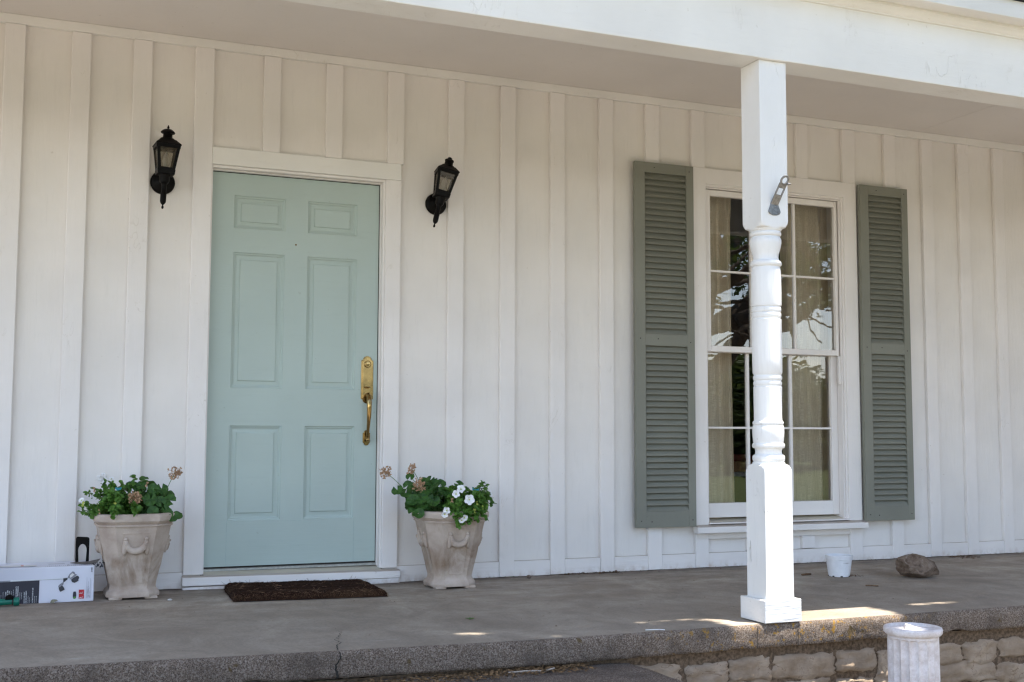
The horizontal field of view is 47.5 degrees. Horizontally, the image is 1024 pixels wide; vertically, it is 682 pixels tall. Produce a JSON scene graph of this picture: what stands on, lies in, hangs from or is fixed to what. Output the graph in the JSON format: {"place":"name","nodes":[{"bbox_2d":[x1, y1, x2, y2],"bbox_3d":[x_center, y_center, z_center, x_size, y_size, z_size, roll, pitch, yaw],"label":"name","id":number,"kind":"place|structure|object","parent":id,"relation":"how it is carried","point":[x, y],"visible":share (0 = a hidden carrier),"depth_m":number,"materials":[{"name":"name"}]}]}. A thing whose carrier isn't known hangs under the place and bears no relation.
{"place":"outdoors","nodes":[
{"label":"outdoors","id":0,"kind":"place"},
{"bbox_2d":[734,454,753,471],"bbox_3d":[1.691,0.886,8.485,0.410,0.124,0.270,2,-5,-23],"label":"wicker basket","id":1,"kind":"object","parent":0,"point":[739,462],"visible":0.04,"depth_m":8.32,"materials":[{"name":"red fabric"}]},
{"label":"ground","id":2,"kind":"structure","parent":0,"visible":0},
{"bbox_2d":[0,0,1023,681],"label":"house","id":3,"kind":"structure","parent":2,"relation":"on","point":[286,324],"depth_m":6.32,"materials":[{"name":"paint"}]},
{"bbox_2d":[150,125,181,208],"bbox_3d":[-1.738,-0.867,5.841,0.130,0.427,0.189,2,-5,-23],"label":"wall lantern","id":4,"kind":"object","parent":3,"relation":"attached to","point":[162,182],"depth_m":5.80,"materials":[{"name":"black metal"}]},
{"bbox_2d":[204,171,378,566],"bbox_3d":[-1.144,0.146,6.144,0.899,2.038,0.112,2,-5,-23],"label":"door","id":5,"kind":"structure","parent":3,"relation":"in","point":[292,404],"depth_m":6.15,"materials":[{"name":"paint"}]},
{"bbox_2d":[425,157,459,226],"bbox_3d":[-0.376,-0.812,6.404,0.150,0.397,0.193,2,-5,-23],"label":"wall lantern","id":6,"kind":"object","parent":3,"relation":"attached to","point":[435,201],"depth_m":6.36,"materials":[{"name":"black metal"}]},
{"bbox_2d":[0,552,1023,681],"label":"porch floor","id":7,"kind":"structure","parent":3,"relation":"attached to","point":[211,635],"depth_m":4.92,"materials":[{"name":"concrete"}]},
{"bbox_2d":[0,594,19,605],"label":"hose nozzle","id":8,"kind":"object","parent":7,"relation":"on","point":[9,599],"visible":1,"depth_m":5.12,"materials":[{"name":"green plastic"}]},
{"bbox_2d":[0,560,93,603],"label":"cardboard box","id":9,"kind":"object","parent":7,"relation":"on","point":[45,582],"visible":0.86,"depth_m":5.27,"materials":[{"name":"white cardboard"}]},
{"bbox_2d":[72,537,99,563],"bbox_3d":[-1.974,0.974,5.426,0.143,0.119,0.106,3,-6,-35],"label":"bookend","id":10,"kind":"object","parent":9,"relation":"on","point":[82,540],"visible":1,"depth_m":5.45,"materials":[{"name":"black metal"}]},
{"bbox_2d":[92,512,174,600],"bbox_3d":[-1.799,1.010,5.515,0.365,0.398,0.365,2,-5,-23],"label":"planter","id":11,"kind":"object","parent":7,"relation":"on","point":[130,549],"visible":0.98,"depth_m":5.39,"materials":[{"name":"stone"}]},
{"bbox_2d":[77,474,148,519],"bbox_3d":[-1.837,0.736,5.442,0.317,0.217,0.259,-2,-5,26],"label":"petunia","id":12,"kind":"object","parent":11,"relation":"on","point":[111,502],"visible":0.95,"depth_m":5.40,"materials":[{"name":"green plant"}]},
{"bbox_2d":[96,466,182,521],"bbox_3d":[-1.772,0.732,5.529,0.393,0.280,0.275,2,-5,-23],"label":"geranium","id":13,"kind":"object","parent":11,"relation":"in","point":[157,499],"visible":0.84,"depth_m":5.51,"materials":[{"name":"green plant"}]},
{"bbox_2d":[223,578,387,601],"bbox_3d":[-1.025,1.216,5.719,0.782,0.077,0.508,2,-5,-23],"label":"doormat","id":14,"kind":"object","parent":7,"relation":"on","point":[239,591],"visible":1,"depth_m":5.61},
{"bbox_2d":[411,510,488,589],"bbox_3d":[-0.326,1.081,6.093,0.366,0.398,0.365,2,-5,-23],"label":"planter","id":15,"kind":"object","parent":7,"relation":"on","point":[449,549],"visible":0.96,"depth_m":5.97,"materials":[{"name":"stone"}]},
{"bbox_2d":[379,463,463,518],"bbox_3d":[-0.474,0.777,6.028,0.214,0.291,0.456,-4,-6,41],"label":"geranium","id":16,"kind":"object","parent":15,"relation":"in","point":[426,496],"visible":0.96,"depth_m":5.99,"materials":[{"name":"green plant"}]},
{"bbox_2d":[440,480,496,529],"bbox_3d":[-0.244,0.850,6.079,0.352,0.243,0.349,2,-5,-23],"label":"petunia","id":17,"kind":"object","parent":15,"relation":"in","point":[458,499],"visible":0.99,"depth_m":5.96,"materials":[{"name":"green plant"}]},
{"bbox_2d":[85,552,1021,629],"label":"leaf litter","id":18,"kind":"object","parent":7,"relation":"on","point":[615,571],"visible":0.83,"depth_m":6.70,"materials":[{"name":"brown plant"}]},
{"bbox_2d":[825,553,852,576],"bbox_3d":[1.845,1.266,6.568,0.155,0.119,0.155,2,-5,-23],"label":"nursery pot","id":19,"kind":"object","parent":7,"relation":"on","point":[838,564],"visible":1,"depth_m":6.51,"materials":[{"name":"white plastic"}]},
{"bbox_2d":[895,553,938,577],"bbox_3d":[2.276,1.260,6.535,0.221,0.140,0.194,-2,-5,30],"label":"rock","id":20,"kind":"object","parent":7,"relation":"on","point":[915,565],"visible":1,"depth_m":6.48,"materials":[{"name":"grey stone"}]},
{"bbox_2d":[708,197,734,502],"bbox_3d":[1.256,0.137,7.319,0.342,2.170,0.070,2,-5,-23],"label":"curtain","id":21,"kind":"object","parent":3,"relation":"hanging from","point":[721,462],"visible":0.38,"depth_m":7.34,"materials":[{"name":"fabric"}]},
{"bbox_2d":[734,472,745,501],"bbox_3d":[1.731,1.267,8.499,0.900,0.629,0.420,2,-5,-23],"label":"side table","id":22,"kind":"object","parent":3,"relation":"in","point":[740,485],"visible":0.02,"depth_m":8.28,"materials":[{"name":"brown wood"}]},
{"bbox_2d":[768,175,790,214],"bbox_3d":[1.161,-0.630,5.054,0.060,0.164,0.104,4,-6,-42],"label":"flagpole bracket","id":23,"kind":"object","parent":3,"relation":"attached to","point":[774,208],"visible":1,"depth_m":5.06,"materials":[{"name":"grey metal"}]},
{"bbox_2d":[692,167,868,533],"bbox_3d":[1.647,0.066,7.325,1.256,2.224,0.210,2,-5,-23],"label":"window","id":24,"kind":"structure","parent":3,"relation":"in","point":[843,510],"depth_m":7.41,"materials":[{"name":"paint"}]},
{"bbox_2d":[780,204,829,500],"bbox_3d":[1.937,0.162,7.599,0.385,2.170,0.071,2,-5,-23],"label":"curtain","id":25,"kind":"object","parent":3,"relation":"hanging from","point":[811,468],"visible":0.65,"depth_m":7.59,"materials":[{"name":"fabric"}]},
{"bbox_2d":[375,663,682,681],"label":"step","id":26,"kind":"object","parent":2,"relation":"on","point":[618,672],"visible":0.89,"depth_m":4.36,"materials":[{"name":"concrete"}]},
{"bbox_2d":[356,663,594,681],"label":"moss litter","id":27,"kind":"object","parent":26,"relation":"on","point":[492,673],"visible":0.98,"depth_m":4.35,"materials":[{"name":"brown plant"}]},
{"bbox_2d":[508,667,554,672],"bbox_3d":[0.077,1.250,4.409,0.192,0.010,0.022,2,-5,-23],"label":"twig","id":28,"kind":"object","parent":26,"relation":"on","point":[531,670],"visible":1,"depth_m":4.40,"materials":[{"name":"grey wood"}]},
{"bbox_2d":[316,627,1023,681],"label":"stone foundation wall","id":29,"kind":"structure","parent":2,"relation":"on","point":[994,655],"depth_m":5.04,"materials":[{"name":"stone"}]},
{"bbox_2d":[883,622,942,681],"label":"fluted pedestal","id":30,"kind":"object","parent":2,"relation":"on","point":[913,650],"visible":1,"depth_m":4.65,"materials":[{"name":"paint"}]}
]}

